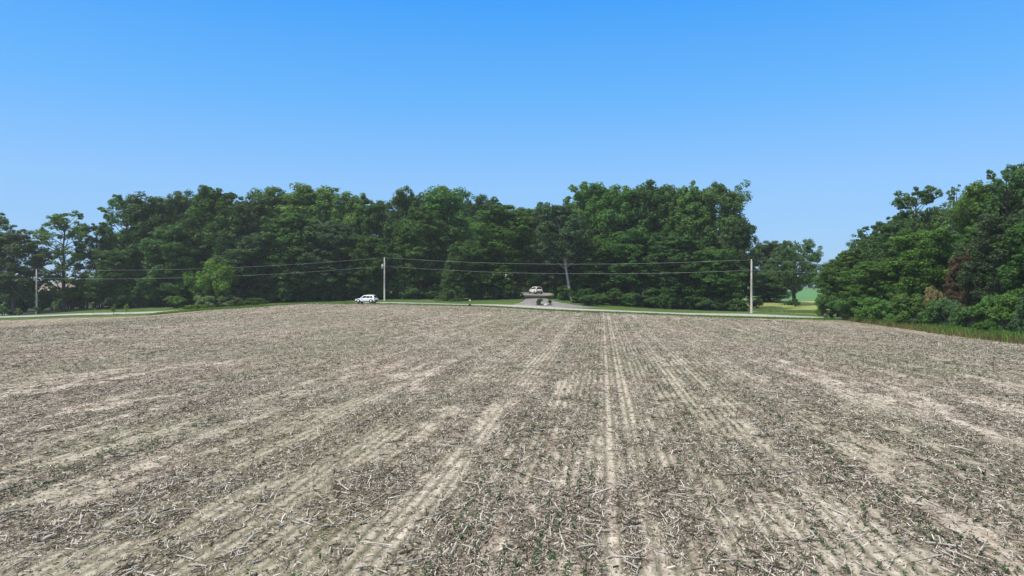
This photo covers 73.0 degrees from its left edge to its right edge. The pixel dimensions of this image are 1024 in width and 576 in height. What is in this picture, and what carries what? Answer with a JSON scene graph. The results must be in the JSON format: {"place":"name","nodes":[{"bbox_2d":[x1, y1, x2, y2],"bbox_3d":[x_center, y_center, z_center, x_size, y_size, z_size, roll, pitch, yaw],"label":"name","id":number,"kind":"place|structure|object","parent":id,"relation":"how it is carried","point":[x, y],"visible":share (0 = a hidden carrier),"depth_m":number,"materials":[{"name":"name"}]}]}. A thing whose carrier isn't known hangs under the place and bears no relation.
{"place":"outdoors","nodes":[
{"label":"outdoors","id":0,"kind":"place"},
{"bbox_2d":[2,293,497,312],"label":"woodland floor","id":1,"kind":"structure","parent":0,"point":[317,298],"depth_m":167.81,"materials":[{"name":"green plant"}]},
{"bbox_2d":[35,286,70,310],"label":"shrub","id":2,"kind":"object","parent":1,"relation":"on","point":[42,300],"visible":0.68,"depth_m":163.26,"materials":[{"name":"green plant"}]},
{"bbox_2d":[83,194,156,306],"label":"deciduous tree","id":3,"kind":"object","parent":1,"relation":"on","point":[111,217],"visible":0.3,"depth_m":163.22,"materials":[{"name":"green plant"}]},
{"bbox_2d":[164,189,212,269],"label":"deciduous tree","id":4,"kind":"object","parent":1,"relation":"on","point":[182,202],"visible":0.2,"depth_m":171.79,"materials":[{"name":"green plant"}]},
{"bbox_2d":[219,196,271,275],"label":"deciduous tree","id":5,"kind":"object","parent":1,"relation":"on","point":[245,209],"visible":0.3,"depth_m":167.28,"materials":[{"name":"green plant"}]},
{"bbox_2d":[241,186,298,297],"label":"deciduous tree","id":6,"kind":"object","parent":1,"relation":"on","point":[269,198],"visible":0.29,"depth_m":169.39,"materials":[{"name":"green plant"}]},
{"bbox_2d":[328,191,374,281],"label":"deciduous tree","id":7,"kind":"object","parent":1,"relation":"on","point":[352,206],"visible":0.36,"depth_m":165.14,"materials":[{"name":"green plant"}]},
{"bbox_2d":[344,200,399,294],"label":"deciduous tree","id":8,"kind":"object","parent":1,"relation":"on","point":[375,212],"visible":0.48,"depth_m":163.03,"materials":[{"name":"green plant"}]},
{"bbox_2d":[382,265,414,296],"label":"shrub","id":9,"kind":"object","parent":1,"relation":"on","point":[397,279],"visible":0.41,"depth_m":163.12,"materials":[{"name":"green plant"}]},
{"bbox_2d":[377,185,431,283],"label":"deciduous tree","id":10,"kind":"object","parent":1,"relation":"on","point":[401,201],"visible":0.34,"depth_m":163.42,"materials":[{"name":"green plant"}]},
{"bbox_2d":[411,184,476,294],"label":"deciduous tree","id":11,"kind":"object","parent":1,"relation":"on","point":[441,199],"visible":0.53,"depth_m":161.47,"materials":[{"name":"green plant"}]},
{"bbox_2d":[457,194,506,261],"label":"deciduous tree","id":12,"kind":"object","parent":1,"relation":"on","point":[481,203],"visible":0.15,"depth_m":190.05,"materials":[{"name":"green plant"}]},
{"bbox_2d":[0,302,840,317],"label":"road","id":13,"kind":"structure","parent":0,"point":[558,308],"depth_m":126.13,"materials":[{"name":"grey asphalt"}]},
{"bbox_2d":[0,287,1007,330],"bbox_3d":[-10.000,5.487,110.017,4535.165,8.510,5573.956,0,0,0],"label":"ground","id":14,"kind":"structure","parent":0,"point":[504,300],"depth_m":140.28,"materials":[{"name":"green plant"}]},
{"bbox_2d":[0,213,30,294],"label":"deciduous tree","id":15,"kind":"object","parent":14,"relation":"on","point":[5,225],"visible":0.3,"depth_m":160.63,"materials":[{"name":"green plant"}]},
{"bbox_2d":[0,229,51,313],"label":"deciduous tree","id":16,"kind":"object","parent":14,"relation":"on","point":[10,243],"visible":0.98,"depth_m":150.91,"materials":[{"name":"green plant"}]},
{"bbox_2d":[25,209,95,310],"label":"deciduous tree","id":17,"kind":"object","parent":14,"relation":"on","point":[60,221],"visible":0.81,"depth_m":156.72,"materials":[{"name":"green plant"}]},
{"bbox_2d":[55,287,87,309],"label":"shrub","id":18,"kind":"object","parent":14,"relation":"on","point":[76,303],"visible":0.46,"depth_m":166.01,"materials":[{"name":"green plant"}]},
{"bbox_2d":[71,223,118,308],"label":"deciduous tree","id":19,"kind":"object","parent":14,"relation":"on","point":[98,230],"visible":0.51,"depth_m":161.48,"materials":[{"name":"green plant"}]},
{"bbox_2d":[84,248,148,308],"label":"deciduous tree","id":20,"kind":"object","parent":14,"relation":"on","point":[103,275],"visible":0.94,"depth_m":153.90,"materials":[{"name":"green plant"}]},
{"bbox_2d":[123,286,150,307],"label":"shrub","id":21,"kind":"object","parent":14,"relation":"on","point":[132,299],"visible":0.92,"depth_m":154.38,"materials":[{"name":"green plant"}]},
{"bbox_2d":[113,191,185,305],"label":"deciduous tree","id":22,"kind":"object","parent":14,"relation":"on","point":[140,211],"visible":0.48,"depth_m":161.25,"materials":[{"name":"green plant"}]},
{"bbox_2d":[130,225,206,306],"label":"deciduous tree","id":23,"kind":"object","parent":14,"relation":"on","point":[175,280],"visible":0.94,"depth_m":153.62,"materials":[{"name":"green plant"}]},
{"bbox_2d":[193,295,215,307],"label":"shrub","id":24,"kind":"object","parent":14,"relation":"on","point":[209,299],"visible":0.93,"depth_m":144.31,"materials":[{"name":"green plant"}]},
{"bbox_2d":[172,184,246,286],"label":"deciduous tree","id":25,"kind":"object","parent":14,"relation":"on","point":[216,203],"visible":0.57,"depth_m":157.98,"materials":[{"name":"green plant"}]},
{"bbox_2d":[182,257,241,306],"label":"drooping shrub","id":26,"kind":"object","parent":14,"relation":"on","point":[216,279],"visible":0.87,"depth_m":147.94,"materials":[{"name":"green plant"}]},
{"bbox_2d":[216,295,242,306],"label":"shrub","id":27,"kind":"object","parent":14,"relation":"on","point":[232,301],"visible":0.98,"depth_m":146.51,"materials":[{"name":"green plant"}]},
{"bbox_2d":[212,231,284,299],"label":"deciduous tree","id":28,"kind":"object","parent":14,"relation":"on","point":[238,256],"visible":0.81,"depth_m":153.92,"materials":[{"name":"green plant"}]},
{"bbox_2d":[146,302,356,315],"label":"verge grass","id":29,"kind":"structure","parent":14,"relation":"on","point":[200,309],"depth_m":137.86,"materials":[{"name":"green plant"}]},
{"bbox_2d":[257,289,281,302],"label":"shrub","id":30,"kind":"object","parent":14,"relation":"on","point":[271,295],"visible":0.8,"depth_m":155.02,"materials":[{"name":"green plant"}]},
{"bbox_2d":[272,281,301,301],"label":"shrub","id":31,"kind":"object","parent":14,"relation":"on","point":[285,296],"visible":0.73,"depth_m":154.96,"materials":[{"name":"green plant"}]},
{"bbox_2d":[252,212,323,300],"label":"deciduous tree","id":32,"kind":"object","parent":14,"relation":"on","point":[292,222],"visible":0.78,"depth_m":154.64,"materials":[{"name":"green plant"}]},
{"bbox_2d":[267,182,352,272],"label":"deciduous tree","id":33,"kind":"object","parent":14,"relation":"on","point":[305,204],"visible":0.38,"depth_m":168.29,"materials":[{"name":"green plant"}]},
{"bbox_2d":[288,220,368,299],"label":"deciduous tree","id":34,"kind":"object","parent":14,"relation":"on","point":[336,274],"visible":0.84,"depth_m":153.81,"materials":[{"name":"green plant"}]},
{"bbox_2d":[322,285,344,299],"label":"shrub","id":35,"kind":"object","parent":14,"relation":"on","point":[335,294],"visible":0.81,"depth_m":155.93,"materials":[{"name":"green plant"}]},
{"bbox_2d":[339,232,396,296],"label":"deciduous tree","id":36,"kind":"object","parent":14,"relation":"on","point":[364,244],"visible":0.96,"depth_m":153.19,"materials":[{"name":"green plant"}]},
{"bbox_2d":[378,280,401,298],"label":"shrub","id":37,"kind":"object","parent":14,"relation":"on","point":[394,293],"visible":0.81,"depth_m":154.25,"materials":[{"name":"green plant"}]},
{"bbox_2d":[392,283,418,298],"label":"shrub","id":38,"kind":"object","parent":14,"relation":"on","point":[402,286],"visible":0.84,"depth_m":153.95,"materials":[{"name":"green plant"}]},
{"bbox_2d":[392,204,459,298],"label":"deciduous tree","id":39,"kind":"object","parent":14,"relation":"on","point":[426,224],"visible":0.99,"depth_m":154.10,"materials":[{"name":"green plant"}]},
{"bbox_2d":[419,286,445,298],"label":"shrub","id":40,"kind":"object","parent":14,"relation":"on","point":[431,292],"visible":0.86,"depth_m":153.08,"materials":[{"name":"green plant"}]},
{"bbox_2d":[433,244,468,301],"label":"spruce tree","id":41,"kind":"object","parent":14,"relation":"on","point":[448,284],"visible":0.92,"depth_m":146.17,"materials":[{"name":"green plant"}]},
{"bbox_2d":[447,239,499,298],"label":"deciduous tree","id":42,"kind":"object","parent":14,"relation":"on","point":[469,250],"visible":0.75,"depth_m":145.78,"materials":[{"name":"green plant"}]},
{"bbox_2d":[467,204,546,298],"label":"deciduous tree","id":43,"kind":"object","parent":14,"relation":"on","point":[512,228],"visible":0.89,"depth_m":146.40,"materials":[{"name":"green plant"}]},
{"bbox_2d":[498,284,524,298],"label":"shrub","id":44,"kind":"object","parent":14,"relation":"on","point":[508,291],"visible":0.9,"depth_m":145.76,"materials":[{"name":"green plant"}]},
{"bbox_2d":[510,204,558,285],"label":"deciduous tree","id":45,"kind":"object","parent":14,"relation":"on","point":[534,225],"visible":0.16,"depth_m":184.94,"materials":[{"name":"green plant"}]},
{"bbox_2d":[522,242,580,298],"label":"deciduous tree","id":46,"kind":"object","parent":14,"relation":"on","point":[544,270],"visible":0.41,"depth_m":147.49,"materials":[{"name":"green plant"}]},
{"bbox_2d":[530,202,595,300],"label":"deciduous tree","id":47,"kind":"object","parent":14,"relation":"on","point":[558,215],"visible":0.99,"depth_m":139.12,"materials":[{"name":"green plant"}]},
{"bbox_2d":[557,283,581,300],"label":"shrub","id":48,"kind":"object","parent":14,"relation":"on","point":[573,289],"visible":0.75,"depth_m":140.67,"materials":[{"name":"green plant"}]},
{"bbox_2d":[599,291,623,304],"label":"shrub","id":49,"kind":"object","parent":14,"relation":"on","point":[612,296],"visible":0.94,"depth_m":134.89,"materials":[{"name":"green plant"}]},
{"bbox_2d":[631,293,650,307],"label":"shrub","id":50,"kind":"object","parent":14,"relation":"on","point":[641,301],"visible":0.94,"depth_m":132.54,"materials":[{"name":"green plant"}]},
{"bbox_2d":[617,179,688,304],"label":"deciduous tree","id":51,"kind":"object","parent":14,"relation":"on","point":[648,194],"visible":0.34,"depth_m":142.14,"materials":[{"name":"green plant"}]},
{"bbox_2d":[658,287,677,308],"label":"shrub","id":52,"kind":"object","parent":14,"relation":"on","point":[664,295],"visible":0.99,"depth_m":128.48,"materials":[{"name":"green plant"}]},
{"bbox_2d":[649,185,688,291],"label":"deciduous tree","id":53,"kind":"object","parent":14,"relation":"on","point":[667,230],"visible":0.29,"depth_m":140.08,"materials":[{"name":"green plant"}]},
{"bbox_2d":[639,235,709,308],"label":"deciduous tree","id":54,"kind":"object","parent":14,"relation":"on","point":[667,251],"visible":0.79,"depth_m":130.30,"materials":[{"name":"green plant"}]},
{"bbox_2d":[683,248,748,309],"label":"deciduous tree","id":55,"kind":"object","parent":14,"relation":"on","point":[720,261],"visible":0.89,"depth_m":125.58,"materials":[{"name":"green plant"}]},
{"bbox_2d":[726,298,748,310],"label":"shrub","id":56,"kind":"object","parent":14,"relation":"on","point":[742,302],"visible":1,"depth_m":121.28,"materials":[{"name":"green plant"}]},
{"bbox_2d":[721,218,760,306],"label":"deciduous tree","id":57,"kind":"object","parent":14,"relation":"on","point":[742,226],"visible":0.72,"depth_m":129.96,"materials":[{"name":"green plant"}]},
{"bbox_2d":[743,272,801,301],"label":"deciduous tree","id":58,"kind":"object","parent":14,"relation":"on","point":[772,291],"visible":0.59,"depth_m":162.64,"materials":[{"name":"green plant"}]},
{"bbox_2d":[815,295,837,317],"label":"shrub","id":59,"kind":"object","parent":14,"relation":"on","point":[822,301],"visible":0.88,"depth_m":99.98,"materials":[{"name":"green plant"}]},
{"bbox_2d":[813,267,853,316],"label":"deciduous tree","id":60,"kind":"object","parent":14,"relation":"on","point":[831,274],"visible":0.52,"depth_m":103.24,"materials":[{"name":"green plant"}]},
{"bbox_2d":[825,298,858,319],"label":"shrub","id":61,"kind":"object","parent":14,"relation":"on","point":[845,308],"visible":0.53,"depth_m":95.18,"materials":[{"name":"green plant"}]},
{"bbox_2d":[812,247,873,315],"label":"deciduous tree","id":62,"kind":"object","parent":14,"relation":"on","point":[851,258],"visible":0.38,"depth_m":104.63,"materials":[{"name":"green plant"}]},
{"bbox_2d":[850,297,884,319],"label":"shrub","id":63,"kind":"object","parent":14,"relation":"on","point":[865,304],"visible":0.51,"depth_m":87.67,"materials":[{"name":"green plant"}]},
{"bbox_2d":[846,226,889,295],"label":"deciduous tree","id":64,"kind":"object","parent":14,"relation":"on","point":[861,235],"visible":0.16,"depth_m":107.49,"materials":[{"name":"green plant"}]},
{"bbox_2d":[835,261,902,318],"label":"deciduous tree","id":65,"kind":"object","parent":14,"relation":"on","point":[864,271],"visible":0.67,"depth_m":92.78,"materials":[{"name":"green plant"}]},
{"bbox_2d":[866,299,897,319],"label":"shrub","id":66,"kind":"object","parent":14,"relation":"on","point":[879,309],"visible":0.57,"depth_m":83.01,"materials":[{"name":"green plant"}]},
{"bbox_2d":[861,215,921,313],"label":"deciduous tree","id":67,"kind":"object","parent":14,"relation":"on","point":[879,247],"visible":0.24,"depth_m":99.27,"materials":[{"name":"green plant"}]},
{"bbox_2d":[890,293,924,323],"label":"shrub","id":68,"kind":"object","parent":14,"relation":"on","point":[902,303],"visible":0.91,"depth_m":74.63,"materials":[{"name":"green plant"}]},
{"bbox_2d":[885,185,951,317],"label":"deciduous tree","id":69,"kind":"object","parent":14,"relation":"on","point":[927,196],"visible":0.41,"depth_m":104.74,"materials":[{"name":"green plant"}]},
{"bbox_2d":[881,226,960,317],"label":"deciduous tree","id":70,"kind":"object","parent":14,"relation":"on","point":[905,245],"visible":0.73,"depth_m":86.00,"materials":[{"name":"green plant"}]},
{"bbox_2d":[917,299,947,325],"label":"shrub","id":71,"kind":"object","parent":14,"relation":"on","point":[926,318],"visible":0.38,"depth_m":70.67,"materials":[{"name":"green plant"}]},
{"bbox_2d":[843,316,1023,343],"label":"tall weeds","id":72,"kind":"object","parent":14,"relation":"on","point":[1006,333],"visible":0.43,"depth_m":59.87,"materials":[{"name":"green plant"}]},
{"bbox_2d":[844,317,1023,343],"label":"dry grass","id":73,"kind":"structure","parent":14,"relation":"on","point":[958,332],"depth_m":60.98,"materials":[{"name":"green plant"}]},
{"bbox_2d":[921,285,948,322],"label":"shrub","id":74,"kind":"object","parent":14,"relation":"on","point":[931,294],"visible":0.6,"depth_m":75.55,"materials":[{"name":"beige plant"}]},
{"bbox_2d":[931,184,968,275],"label":"deciduous tree","id":75,"kind":"object","parent":14,"relation":"on","point":[953,193],"visible":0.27,"depth_m":99.78,"materials":[{"name":"green plant"}]},
{"bbox_2d":[933,297,973,326],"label":"shrub","id":76,"kind":"object","parent":14,"relation":"on","point":[946,310],"visible":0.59,"depth_m":68.14,"materials":[{"name":"green plant"}]},
{"bbox_2d":[942,252,981,306],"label":"deciduous tree","id":77,"kind":"object","parent":14,"relation":"on","point":[950,284],"visible":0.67,"depth_m":80.61,"materials":[{"name":"orange plant"}]},
{"bbox_2d":[936,225,1001,301],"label":"deciduous tree","id":78,"kind":"object","parent":14,"relation":"on","point":[965,240],"visible":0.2,"depth_m":84.45,"materials":[{"name":"green plant"}]},
{"bbox_2d":[950,306,993,328],"bbox_3d":[42.751,2.990,64.515,3.078,2.889,4.139,0,0,4],"label":"shrub","id":79,"kind":"object","parent":14,"relation":"on","point":[965,316],"visible":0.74,"depth_m":64.22,"materials":[{"name":"green plant"}]},
{"bbox_2d":[944,177,1012,284],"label":"deciduous tree","id":80,"kind":"object","parent":14,"relation":"on","point":[965,221],"visible":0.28,"depth_m":91.16,"materials":[{"name":"green plant"}]},
{"bbox_2d":[970,321,1003,330],"bbox_3d":[38.974,3.445,56.915,2.444,1.545,2.033,0,0,44],"label":"shrub","id":81,"kind":"object","parent":14,"relation":"on","point":[987,326],"visible":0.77,"depth_m":56.59,"materials":[{"name":"green plant"}]},
{"bbox_2d":[952,211,1023,328],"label":"deciduous tree","id":82,"kind":"object","parent":14,"relation":"on","point":[994,227],"visible":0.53,"depth_m":75.98,"materials":[{"name":"green plant"}]},
{"bbox_2d":[974,294,1002,324],"bbox_3d":[43.656,2.501,63.112,2.890,3.982,3.473,0,0,-2],"label":"shrub","id":83,"kind":"object","parent":14,"relation":"on","point":[986,301],"visible":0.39,"depth_m":62.82,"materials":[{"name":"green plant"}]},
{"bbox_2d":[968,163,1023,323],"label":"deciduous tree","id":84,"kind":"object","parent":14,"relation":"on","point":[999,186],"visible":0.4,"depth_m":87.80,"materials":[{"name":"green plant"}]},
{"bbox_2d":[984,293,1022,332],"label":"shrub","id":85,"kind":"object","parent":14,"relation":"on","point":[1005,309],"visible":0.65,"depth_m":57.82,"materials":[{"name":"green plant"}]},
{"bbox_2d":[992,218,1023,296],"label":"deciduous tree","id":86,"kind":"object","parent":14,"relation":"on","point":[1016,231],"visible":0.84,"depth_m":71.98,"materials":[{"name":"green plant"}]},
{"bbox_2d":[999,161,1023,234],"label":"deciduous tree","id":87,"kind":"object","parent":14,"relation":"on","point":[1015,198],"visible":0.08,"depth_m":90.20,"materials":[{"name":"green plant"}]},
{"bbox_2d":[1006,295,1023,332],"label":"shrub","id":88,"kind":"object","parent":14,"relation":"on","point":[1015,325],"visible":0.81,"depth_m":54.95,"materials":[{"name":"green plant"}]},
{"bbox_2d":[0,304,1023,575],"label":"bare field","id":89,"kind":"structure","parent":0,"point":[628,422],"depth_m":13.94,"materials":[{"name":"soil"}]},
{"bbox_2d":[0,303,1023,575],"bbox_3d":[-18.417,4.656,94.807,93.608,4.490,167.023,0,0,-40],"label":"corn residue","id":90,"kind":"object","parent":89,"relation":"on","point":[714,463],"visible":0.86,"depth_m":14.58,"materials":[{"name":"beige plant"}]},
{"bbox_2d":[0,328,1023,575],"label":"soil clods","id":91,"kind":"object","parent":89,"relation":"on","point":[666,498],"visible":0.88,"depth_m":12.07,"materials":[{"name":"brown soil"}]},
{"bbox_2d":[0,304,1023,569],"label":"soybean seedlings","id":92,"kind":"object","parent":89,"relation":"on","point":[612,448],"visible":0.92,"depth_m":14.17,"materials":[{"name":"green plant"}]},
{"bbox_2d":[0,0,1023,286],"label":"sky","id":93,"kind":"structure","parent":0,"point":[829,109],"materials":[{"name":"blue"}]},
{"bbox_2d":[514,293,595,307],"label":"driveway","id":94,"kind":"structure","parent":0,"point":[531,299],"depth_m":134.74,"materials":[{"name":"grey gravel"}]},
{"bbox_2d":[359,303,847,319],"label":"verge grass","id":95,"kind":"structure","parent":0,"point":[795,318],"depth_m":112.36,"materials":[{"name":"green plant"}]},
{"bbox_2d":[589,300,728,309],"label":"woodland floor","id":96,"kind":"structure","parent":0,"point":[665,306],"depth_m":141.43,"materials":[{"name":"green plant"}]},
{"bbox_2d":[561,237,617,301],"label":"deciduous tree","id":97,"kind":"object","parent":96,"relation":"on","point":[581,273],"visible":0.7,"depth_m":141.21,"materials":[{"name":"green plant"}]},
{"bbox_2d":[562,181,619,274],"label":"deciduous tree","id":98,"kind":"object","parent":96,"relation":"on","point":[589,196],"visible":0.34,"depth_m":148.52,"materials":[{"name":"green plant"}]},
{"bbox_2d":[589,183,654,302],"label":"deciduous tree","id":99,"kind":"object","parent":96,"relation":"on","point":[618,202],"visible":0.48,"depth_m":144.51,"materials":[{"name":"green plant"}]},
{"bbox_2d":[597,228,676,305],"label":"deciduous tree","id":100,"kind":"object","parent":96,"relation":"on","point":[624,247],"visible":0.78,"depth_m":136.84,"materials":[{"name":"green plant"}]},
{"bbox_2d":[662,180,721,307],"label":"deciduous tree","id":101,"kind":"object","parent":96,"relation":"on","point":[688,200],"visible":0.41,"depth_m":137.03,"materials":[{"name":"green plant"}]},
{"bbox_2d":[687,179,756,308],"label":"deciduous tree","id":102,"kind":"object","parent":96,"relation":"on","point":[730,206],"visible":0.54,"depth_m":133.44,"materials":[{"name":"green plant"}]},
{"bbox_2d":[743,289,825,300],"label":"green field","id":103,"kind":"structure","parent":0,"point":[807,295],"depth_m":301.90,"materials":[{"name":"green plant"}]},
{"bbox_2d":[733,299,849,314],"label":"meadow","id":104,"kind":"structure","parent":0,"point":[803,305],"depth_m":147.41,"materials":[{"name":"green plant"}]},
{"bbox_2d":[751,240,782,300],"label":"deciduous tree","id":105,"kind":"object","parent":104,"relation":"on","point":[764,251],"visible":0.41,"depth_m":173.56,"materials":[{"name":"green plant"}]},
{"bbox_2d":[762,239,823,304],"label":"meadow tree","id":106,"kind":"object","parent":104,"relation":"on","point":[788,273],"visible":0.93,"depth_m":149.93,"materials":[{"name":"green plant"}]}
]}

